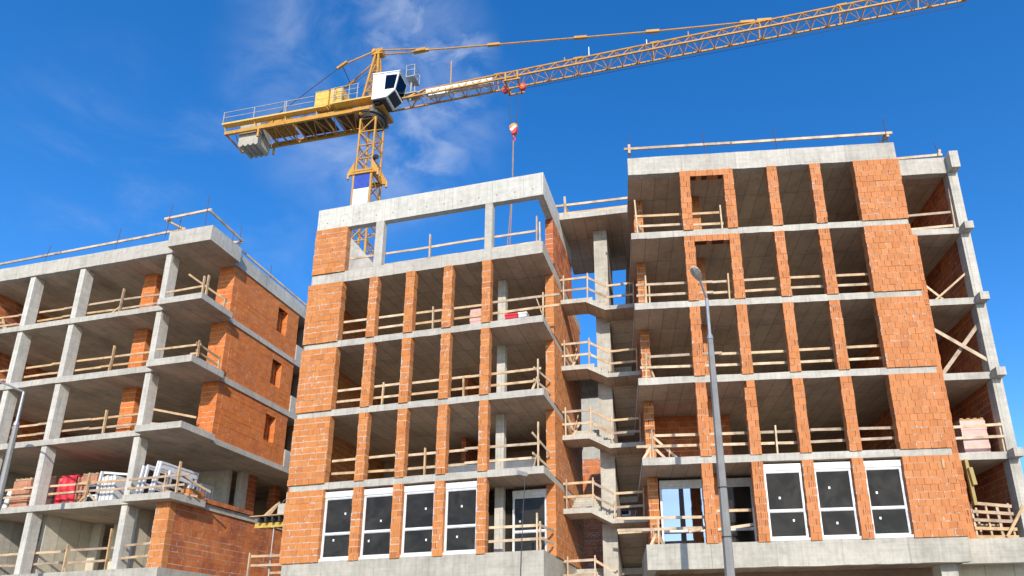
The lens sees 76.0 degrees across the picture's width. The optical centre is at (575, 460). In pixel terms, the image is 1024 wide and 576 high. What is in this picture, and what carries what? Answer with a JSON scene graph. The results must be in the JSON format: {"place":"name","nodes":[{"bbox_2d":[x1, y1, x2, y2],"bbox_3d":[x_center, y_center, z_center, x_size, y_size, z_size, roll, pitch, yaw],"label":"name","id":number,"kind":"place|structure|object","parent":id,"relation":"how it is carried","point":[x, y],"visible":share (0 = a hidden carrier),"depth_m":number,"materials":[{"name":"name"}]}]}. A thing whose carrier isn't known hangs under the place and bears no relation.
{"place":"outdoors","nodes":[
{"label":"outdoors","id":0,"kind":"place"},
{"bbox_2d":[0,225,305,575],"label":"unfinished building","id":1,"kind":"structure","parent":0,"point":[231,443],"depth_m":28.75,"materials":[{"name":"concrete"}]},
{"bbox_2d":[2,491,11,507],"bbox_3d":[-24.228,1.770,27.777,0.198,1.072,0.315,-16,-22,41],"label":"insulation roll","id":2,"kind":"object","parent":1,"relation":"on","point":[6,503],"visible":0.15,"depth_m":27.72,"materials":[{"name":"white"}]},
{"bbox_2d":[8,478,34,507],"bbox_3d":[-23.448,1.604,28.072,0.950,1.505,1.000,-5,-17,12],"label":"brick pallet","id":3,"kind":"object","parent":1,"relation":"on","point":[21,483],"visible":0.32,"depth_m":27.66,"materials":[{"name":"orange brick"}]},
{"bbox_2d":[45,476,61,504],"bbox_3d":[-22.173,1.510,27.834,0.750,1.505,0.950,-5,-17,12],"label":"brick pallet","id":4,"kind":"object","parent":1,"relation":"on","point":[54,480],"visible":0.19,"depth_m":27.41,"materials":[{"name":"brown brick"}]},
{"bbox_2d":[3,473,125,501],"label":"guard rail","id":5,"kind":"object","parent":1,"relation":"on","point":[86,491],"visible":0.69,"depth_m":26.59,"materials":[{"name":"beige wood"}]},
{"bbox_2d":[54,475,81,503],"bbox_3d":[-21.188,1.440,27.651,1.039,1.420,1.069,-5,-17,12],"label":"covered pallet","id":6,"kind":"object","parent":1,"relation":"on","point":[67,498],"visible":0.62,"depth_m":27.23,"materials":[{"name":"plastic"}]},
{"bbox_2d":[8,410,137,438],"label":"guard rail","id":7,"kind":"object","parent":1,"relation":"on","point":[104,426],"visible":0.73,"depth_m":27.42,"materials":[{"name":"beige wood"}]},
{"bbox_2d":[0,345,148,380],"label":"guard rail","id":8,"kind":"object","parent":1,"relation":"on","point":[111,364],"visible":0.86,"depth_m":28.26,"materials":[{"name":"beige wood"}]},
{"bbox_2d":[0,528,149,571],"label":"guard rail","id":9,"kind":"object","parent":1,"relation":"on","point":[67,550],"visible":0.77,"depth_m":25.64,"materials":[{"name":"beige wood"}]},
{"bbox_2d":[0,288,159,326],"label":"guard rail","id":10,"kind":"object","parent":1,"relation":"on","point":[119,308],"visible":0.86,"depth_m":29.10,"materials":[{"name":"beige wood"}]},
{"bbox_2d":[77,472,106,501],"bbox_3d":[-20.165,1.372,27.495,0.830,1.505,1.000,-5,-17,12],"label":"brick pallet","id":11,"kind":"object","parent":1,"relation":"on","point":[94,476],"visible":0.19,"depth_m":27.15,"materials":[{"name":"orange brick"}]},
{"bbox_2d":[0,228,185,264],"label":"roof guard rail","id":12,"kind":"object","parent":1,"relation":"on","point":[87,247],"visible":1,"depth_m":29.57,"materials":[{"name":"beige wood"}]},
{"bbox_2d":[86,484,99,501],"bbox_3d":[-19.787,1.432,26.646,0.570,0.900,0.080,-5,-17,12],"label":"window frame stack","id":13,"kind":"object","parent":1,"relation":"on","point":[94,494],"depth_m":26.65,"materials":[{"name":"white plastic"}]},
{"bbox_2d":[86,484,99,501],"bbox_3d":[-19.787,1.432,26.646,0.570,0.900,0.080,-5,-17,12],"label":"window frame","id":14,"kind":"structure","parent":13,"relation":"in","point":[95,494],"depth_m":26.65,"materials":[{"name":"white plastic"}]},
{"bbox_2d":[97,471,141,499],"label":"window frame stack","id":15,"kind":"object","parent":1,"relation":"on","point":[110,495],"depth_m":26.73,"materials":[{"name":"white plastic"}]},
{"bbox_2d":[98,477,104,499],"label":"window frame","id":16,"kind":"structure","parent":15,"relation":"in","point":[100,494],"depth_m":26.71,"materials":[{"name":"white plastic"}]},
{"bbox_2d":[101,476,106,499],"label":"window frame","id":17,"kind":"structure","parent":15,"relation":"in","point":[105,476],"depth_m":26.70,"materials":[{"name":"white plastic"}]},
{"bbox_2d":[102,475,110,499],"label":"window frame","id":18,"kind":"structure","parent":15,"relation":"in","point":[107,478],"depth_m":26.67,"materials":[{"name":"white plastic"}]},
{"bbox_2d":[106,476,112,499],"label":"window frame","id":19,"kind":"structure","parent":15,"relation":"in","point":[111,478],"depth_m":26.63,"materials":[{"name":"white plastic"}]},
{"bbox_2d":[97,471,126,488],"bbox_3d":[-19.180,1.221,27.107,1.379,1.550,0.221,7,-18,-26],"label":"window frame","id":20,"kind":"structure","parent":15,"relation":"in","point":[102,473],"depth_m":27.11,"materials":[{"name":"white plastic"}]},
{"bbox_2d":[109,475,126,499],"bbox_3d":[-18.804,1.367,27.169,0.080,1.280,1.230,-5,-17,12],"label":"window frame","id":21,"kind":"structure","parent":15,"relation":"in","point":[113,475],"depth_m":26.65,"materials":[{"name":"white plastic"}]},
{"bbox_2d":[110,476,141,499],"bbox_3d":[-18.708,1.385,27.131,0.080,1.220,1.250,-5,-17,12],"label":"window frame","id":22,"kind":"structure","parent":15,"relation":"in","point":[116,494],"depth_m":26.73,"materials":[{"name":"white plastic"}]},
{"bbox_2d":[135,461,198,493],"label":"window frame stack","id":23,"kind":"object","parent":1,"relation":"on","point":[162,467],"depth_m":25.59,"materials":[{"name":"white plastic"}]},
{"bbox_2d":[135,465,164,493],"bbox_3d":[-16.918,0.989,26.037,0.240,1.310,1.235,-5,-17,12],"label":"window frame","id":24,"kind":"structure","parent":23,"relation":"in","point":[139,484],"depth_m":25.57,"materials":[{"name":"white plastic"}]},
{"bbox_2d":[139,465,171,493],"bbox_3d":[-16.722,0.964,25.999,0.243,1.330,1.235,-5,-17,12],"label":"window frame","id":25,"kind":"structure","parent":23,"relation":"in","point":[148,467],"depth_m":25.57,"materials":[{"name":"white plastic"}]},
{"bbox_2d":[148,461,179,492],"bbox_3d":[-16.233,0.954,26.210,0.314,1.453,1.835,-5,-17,12],"label":"window frame","id":26,"kind":"structure","parent":23,"relation":"in","point":[158,462],"depth_m":25.42,"materials":[{"name":"white plastic"}]},
{"bbox_2d":[151,461,198,492],"bbox_3d":[-16.107,0.967,26.231,0.311,1.433,1.935,-5,-17,12],"label":"window frame","id":27,"kind":"structure","parent":23,"relation":"in","point":[162,465],"depth_m":25.85,"materials":[{"name":"white plastic"}]},
{"bbox_2d":[166,470,192,490],"bbox_3d":[-15.665,1.019,25.689,0.185,1.008,1.135,-5,-17,12],"label":"window frame","id":28,"kind":"structure","parent":23,"relation":"in","point":[170,472],"depth_m":25.63,"materials":[{"name":"white plastic"}]},
{"bbox_2d":[127,461,210,496],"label":"guard rail","id":29,"kind":"object","parent":1,"relation":"on","point":[178,475],"visible":0.9,"depth_m":24.98,"materials":[{"name":"beige wood"}]},
{"bbox_2d":[150,408,196,423],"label":"guard rail","id":30,"kind":"object","parent":1,"relation":"on","point":[170,412],"visible":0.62,"depth_m":26.80,"materials":[{"name":"beige wood"}]},
{"bbox_2d":[156,340,220,368],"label":"guard rail","id":31,"kind":"object","parent":1,"relation":"on","point":[198,344],"visible":0.95,"depth_m":26.65,"materials":[{"name":"beige wood"}]},
{"bbox_2d":[181,488,203,499],"bbox_3d":[-15.103,1.342,25.704,0.390,0.344,0.768,-5,-17,12],"label":"brick stack","id":32,"kind":"object","parent":1,"relation":"on","point":[190,491],"visible":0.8,"depth_m":25.53,"materials":[{"name":"orange brick"}]},
{"bbox_2d":[166,274,227,306],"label":"guard rail","id":33,"kind":"object","parent":1,"relation":"on","point":[203,285],"visible":0.91,"depth_m":27.36,"materials":[{"name":"beige wood"}]},
{"bbox_2d":[187,484,213,499],"bbox_3d":[-15.570,1.477,27.014,0.680,0.860,0.726,-5,-17,12],"label":"plastic crate","id":34,"kind":"object","parent":1,"relation":"on","point":[207,494],"visible":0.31,"depth_m":26.96,"materials":[{"name":"grey plastic"}]},
{"bbox_2d":[164,195,242,244],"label":"roof guard rail","id":35,"kind":"object","parent":1,"relation":"on","point":[168,220],"visible":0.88,"depth_m":28.42,"materials":[{"name":"beige wood"}]},
{"bbox_2d":[242,250,306,306],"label":"roof guard rail","id":36,"kind":"object","parent":1,"relation":"on","point":[272,276],"visible":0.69,"depth_m":31.78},
{"bbox_2d":[279,172,584,575],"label":"unfinished building","id":37,"kind":"structure","parent":0,"point":[440,518],"depth_m":24.22,"materials":[{"name":"brick"}]},
{"bbox_2d":[320,490,352,558],"bbox_3d":[-8.273,2.244,22.785,1.146,2.370,0.186,-5,-17,12],"label":"window","id":38,"kind":"structure","parent":37,"relation":"in","point":[338,505],"depth_m":22.76,"materials":[{"name":"black glass"}]},
{"bbox_2d":[360,487,392,556],"bbox_3d":[-6.794,2.126,22.480,1.156,2.370,0.186,-5,-17,12],"label":"window","id":39,"kind":"structure","parent":37,"relation":"in","point":[375,538],"depth_m":22.46,"materials":[{"name":"black glass"}]},
{"bbox_2d":[401,484,434,554],"bbox_3d":[-5.303,2.007,22.173,1.166,2.370,0.186,-5,-17,12],"label":"window","id":40,"kind":"structure","parent":37,"relation":"in","point":[417,532],"depth_m":22.15,"materials":[{"name":"black glass"}]},
{"bbox_2d":[331,422,550,474],"bbox_3d":[-4.889,-0.121,23.232,7.938,1.606,1.283,-5,-17,12],"label":"guard rail","id":41,"kind":"object","parent":37,"relation":"on","point":[537,458],"visible":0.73,"depth_m":22.66,"materials":[{"name":"beige wood"}]},
{"bbox_2d":[337,359,550,404],"bbox_3d":[-4.939,-2.555,24.012,7.965,1.176,1.326,-5,-17,12],"label":"guard rail","id":42,"kind":"object","parent":37,"relation":"on","point":[463,388],"visible":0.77,"depth_m":23.42,"materials":[{"name":"beige wood"}]},
{"bbox_2d":[349,216,540,264],"bbox_3d":[-5.168,-8.298,25.158,7.951,1.240,0.265,-5,-17,12],"label":"guard rail","id":43,"kind":"object","parent":37,"relation":"on","point":[429,247],"visible":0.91,"depth_m":25.07,"materials":[{"name":"beige wood"}]},
{"bbox_2d":[343,292,559,333],"bbox_3d":[-4.779,-5.318,24.274,8.601,1.051,0.235,-5,-17,12],"label":"guard rail","id":44,"kind":"object","parent":37,"relation":"on","point":[543,306],"visible":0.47,"depth_m":24.20,"materials":[{"name":"beige wood"}]},
{"bbox_2d":[444,481,476,552],"bbox_3d":[-3.808,1.888,21.865,1.166,2.370,0.186,-5,-17,12],"label":"window","id":45,"kind":"structure","parent":37,"relation":"in","point":[461,497],"depth_m":21.84,"materials":[{"name":"black glass"}]},
{"bbox_2d":[470,308,481,323],"bbox_3d":[-3.687,-5.143,24.864,0.470,1.017,0.780,-5,-17,12],"label":"brick pallet","id":46,"kind":"object","parent":37,"relation":"on","point":[475,319],"visible":0.17,"depth_m":24.56,"materials":[{"name":"pink brick"}]},
{"bbox_2d":[504,313,518,319],"bbox_3d":[-2.328,-5.116,24.215,0.520,0.550,0.440,-5,-17,12],"label":"storage box","id":47,"kind":"object","parent":37,"relation":"on","point":[511,315],"visible":0.4,"depth_m":24.07,"materials":[{"name":"red plastic"}]},
{"bbox_2d":[488,513,553,549],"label":"guard rail","id":48,"kind":"object","parent":37,"relation":"on","point":[539,525],"visible":0.91,"depth_m":21.38,"materials":[{"name":"beige wood"}]},
{"bbox_2d":[518,311,529,317],"bbox_3d":[-1.897,-5.136,24.176,0.340,0.550,0.540,-5,-17,12],"label":"storage box","id":49,"kind":"object","parent":37,"relation":"on","point":[523,314],"visible":0.37,"depth_m":23.98,"materials":[{"name":"white plastic"}]},
{"bbox_2d":[512,489,546,550],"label":"window","id":50,"kind":"structure","parent":37,"relation":"in","point":[534,500],"depth_m":22.85,"materials":[{"name":"black glass"}]},
{"bbox_2d":[0,0,1023,475],"label":"sky","id":51,"kind":"structure","parent":0,"point":[112,111],"materials":[{"name":"blue"}]},
{"bbox_2d":[581,397,635,568],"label":"apartment building","id":52,"kind":"structure","parent":0,"point":[593,533],"depth_m":43.54,"materials":[{"name":"brick"}]},
{"bbox_2d":[622,511,630,515],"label":"window","id":53,"kind":"structure","parent":52,"relation":"in","point":[624,513],"depth_m":42.56,"materials":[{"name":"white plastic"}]},
{"label":"ground","id":54,"kind":"structure","parent":0,"visible":0},
{"bbox_2d":[0,381,25,509],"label":"street lamp","id":55,"kind":"object","parent":54,"relation":"on","point":[8,457],"visible":1,"depth_m":22.81,"materials":[{"name":"metal"}]},
{"bbox_2d":[249,514,283,575],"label":"formwork platform","id":56,"kind":"structure","parent":54,"relation":"on","point":[273,521],"depth_m":25.39,"materials":[{"name":"metal"}]},
{"bbox_2d":[246,553,281,575],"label":"guard rail","id":57,"kind":"object","parent":56,"relation":"attached to","point":[258,565],"visible":0.58,"depth_m":24.87,"materials":[{"name":"beige wood"}]},
{"bbox_2d":[277,503,285,513],"bbox_3d":[-11.306,1.955,25.700,0.750,0.487,0.350,-5,-17,12],"label":"concrete block","id":58,"kind":"object","parent":56,"relation":"on","point":[281,508],"depth_m":25.59,"materials":[{"name":"grey concrete"}]},
{"bbox_2d":[517,470,527,575],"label":"street lamp","id":59,"kind":"object","parent":54,"relation":"on","point":[523,473],"visible":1,"depth_m":21.12,"materials":[{"name":"metal"}]},
{"bbox_2d":[222,0,966,261],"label":"tower crane","id":60,"kind":"object","parent":54,"relation":"on","point":[387,93],"visible":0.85,"depth_m":42.77,"materials":[{"name":"yellow metal"}]},
{"bbox_2d":[559,207,659,575],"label":"stair tower","id":61,"kind":"structure","parent":54,"relation":"on","point":[597,241],"depth_m":25.98,"materials":[{"name":"concrete"}]},
{"bbox_2d":[563,555,617,575],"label":"guard rail","id":62,"kind":"object","parent":61,"relation":"on","point":[594,559],"visible":0.9,"depth_m":23.06,"materials":[{"name":"beige wood"}]},
{"bbox_2d":[556,196,626,214],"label":"roof guard rail","id":63,"kind":"object","parent":61,"relation":"on","point":[565,206],"visible":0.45,"depth_m":27.26,"materials":[{"name":"beige wood"}]},
{"bbox_2d":[560,273,634,305],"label":"guard rail","id":64,"kind":"object","parent":61,"relation":"on","point":[587,288],"visible":0.89,"depth_m":26.09,"materials":[{"name":"beige wood"}]},
{"bbox_2d":[562,338,637,372],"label":"guard rail","id":65,"kind":"object","parent":61,"relation":"on","point":[589,354],"visible":0.79,"depth_m":25.34,"materials":[{"name":"beige wood"}]},
{"bbox_2d":[562,405,640,442],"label":"guard rail","id":66,"kind":"object","parent":61,"relation":"on","point":[578,424],"visible":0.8,"depth_m":24.54,"materials":[{"name":"beige wood"}]},
{"bbox_2d":[563,477,644,518],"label":"guard rail","id":67,"kind":"object","parent":61,"relation":"on","point":[614,493],"visible":0.9,"depth_m":23.69,"materials":[{"name":"beige wood"}]},
{"bbox_2d":[690,266,734,575],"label":"street lamp","id":68,"kind":"object","parent":54,"relation":"on","point":[728,557],"visible":1,"depth_m":17.20,"materials":[{"name":"metal"}]},
{"bbox_2d":[625,142,1023,575],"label":"unfinished building","id":69,"kind":"structure","parent":54,"relation":"on","point":[897,505],"depth_m":22.52,"materials":[{"name":"brick"}]},
{"bbox_2d":[618,531,648,533],"bbox_3d":[2.159,2.495,22.988,1.412,0.170,0.030,-9,-18,24],"label":"timber plank","id":70,"kind":"object","parent":69,"relation":"on","point":[633,532],"visible":0.33,"depth_m":23.02,"materials":[{"name":"beige wood"}]},
{"bbox_2d":[634,200,723,232],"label":"guard rail","id":71,"kind":"object","parent":69,"relation":"on","point":[639,227],"visible":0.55,"depth_m":23.65,"materials":[{"name":"beige wood"}]},
{"bbox_2d":[659,479,705,543],"bbox_3d":[3.728,1.837,22.035,1.690,2.400,0.186,-2,-16,3],"label":"window","id":72,"kind":"structure","parent":69,"relation":"in","point":[677,497],"depth_m":22.07,"materials":[{"name":"glass"}]},
{"bbox_2d":[616,509,753,543],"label":"guard rail","id":73,"kind":"object","parent":69,"relation":"on","point":[657,530],"visible":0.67,"depth_m":20.57,"materials":[{"name":"beige wood"}]},
{"bbox_2d":[726,478,756,541],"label":"window","id":74,"kind":"structure","parent":69,"relation":"in","point":[739,490],"depth_m":21.96,"materials":[{"name":"black glass"}]},
{"bbox_2d":[636,273,869,302],"bbox_3d":[6.140,-6.075,22.719,8.020,1.181,0.185,-2,-16,3],"label":"guard rail","id":75,"kind":"object","parent":69,"relation":"on","point":[649,295],"visible":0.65,"depth_m":22.76,"materials":[{"name":"beige wood"}]},
{"bbox_2d":[624,119,891,156],"bbox_3d":[6.724,-11.788,24.457,9.800,1.281,0.771,-2,-16,3],"label":"roof guard rail","id":76,"kind":"object","parent":69,"relation":"on","point":[885,137],"visible":0.95,"depth_m":24.13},
{"bbox_2d":[640,344,881,377],"bbox_3d":[6.221,-3.241,22.077,8.051,1.004,0.542,-2,-16,3],"label":"guard rail","id":77,"kind":"object","parent":69,"relation":"on","point":[646,367],"visible":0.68,"depth_m":22.00,"materials":[{"name":"beige wood"}]},
{"bbox_2d":[636,425,894,457],"bbox_3d":[6.146,-0.621,21.196,8.311,1.004,0.344,-2,-16,3],"label":"guard rail","id":78,"kind":"object","parent":69,"relation":"on","point":[661,445],"visible":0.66,"depth_m":21.21,"materials":[{"name":"beige wood"}]},
{"bbox_2d":[763,463,808,538],"bbox_3d":[6.561,1.266,20.430,1.196,2.370,0.186,-2,-16,3],"label":"window","id":79,"kind":"structure","parent":69,"relation":"in","point":[786,507],"depth_m":20.40,"materials":[{"name":"black glass"}]},
{"bbox_2d":[814,462,859,536],"bbox_3d":[8.103,1.211,20.345,1.166,2.370,0.186,-2,-16,3],"label":"window","id":80,"kind":"structure","parent":69,"relation":"in","point":[834,484],"depth_m":20.31,"materials":[{"name":"black glass"}]},
{"bbox_2d":[863,460,911,535],"bbox_3d":[9.649,1.156,20.260,1.166,2.370,0.186,-2,-16,3],"label":"window","id":81,"kind":"structure","parent":69,"relation":"in","point":[885,483],"depth_m":20.23,"materials":[{"name":"black glass"}]},
{"bbox_2d":[896,142,941,159],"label":"roof guard rail","id":82,"kind":"object","parent":69,"relation":"on","point":[939,154],"visible":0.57,"depth_m":24.32,"materials":[{"name":"beige wood"}]},
{"bbox_2d":[909,189,955,229],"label":"guard rail","id":83,"kind":"object","parent":69,"relation":"on","point":[953,225],"visible":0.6,"depth_m":23.71,"materials":[{"name":"beige wood"}]},
{"bbox_2d":[926,285,943,298],"bbox_3d":[12.642,-5.886,22.929,0.620,0.683,0.030,-2,-16,3],"label":"timber plank","id":84,"kind":"object","parent":69,"relation":"on","point":[932,291],"visible":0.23,"depth_m":22.93,"materials":[{"name":"beige wood"}]},
{"bbox_2d":[936,273,965,298],"bbox_3d":[13.164,-6.101,22.905,1.265,1.064,0.030,-2,-16,3],"label":"timber plank","id":85,"kind":"object","parent":69,"relation":"on","point":[950,286],"visible":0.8,"depth_m":22.90,"materials":[{"name":"beige wood"}]},
{"bbox_2d":[943,323,977,373],"bbox_3d":[13.149,-3.824,22.244,1.600,1.873,0.040,-2,-16,3],"label":"timber plank","id":86,"kind":"object","parent":69,"relation":"attached to","point":[960,349],"visible":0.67,"depth_m":22.20,"materials":[{"name":"beige wood"}]},
{"bbox_2d":[935,328,986,361],"bbox_3d":[13.201,-3.848,22.113,1.897,1.573,0.030,-3,-16,5],"label":"timber plank","id":87,"kind":"object","parent":69,"relation":"attached to","point":[963,346],"visible":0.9,"depth_m":22.13,"materials":[{"name":"beige wood"}]},
{"bbox_2d":[963,459,977,505],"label":"formwork beam","id":88,"kind":"structure","parent":69,"relation":"attached to","point":[971,477],"depth_m":20.59,"materials":[{"name":"yellow wood"}]},
{"bbox_2d":[952,418,990,452],"bbox_3d":[13.355,-0.665,22.122,0.860,1.365,0.850,-2,-16,3],"label":"brick pallet","id":89,"kind":"object","parent":69,"relation":"on","point":[971,445],"visible":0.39,"depth_m":21.78,"materials":[{"name":"brick"}]},
{"bbox_2d":[953,423,1005,450],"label":"guard rail","id":90,"kind":"object","parent":69,"relation":"on","point":[1000,435],"visible":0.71,"depth_m":21.19,"materials":[{"name":"beige wood"}]},
{"bbox_2d":[980,337,986,366],"bbox_3d":[13.843,-3.666,22.101,0.050,1.100,0.060,-2,-16,3],"label":"timber plank","id":91,"kind":"object","parent":69,"relation":"on","point":[982,350],"visible":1,"depth_m":22.13,"materials":[{"name":"brown wood"}]},
{"bbox_2d":[970,501,1018,537],"bbox_3d":[13.121,1.947,20.731,1.283,1.220,0.710,-2,-16,3],"label":"timber lattice","id":92,"kind":"object","parent":69,"relation":"on","point":[989,526],"visible":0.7,"depth_m":20.44,"materials":[{"name":"beige wood"}]},
{"bbox_2d":[1006,504,1023,537],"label":"timber plank","id":93,"kind":"object","parent":69,"relation":"on","point":[1015,521],"visible":1,"depth_m":20.29,"materials":[{"name":"beige wood"}]}
]}

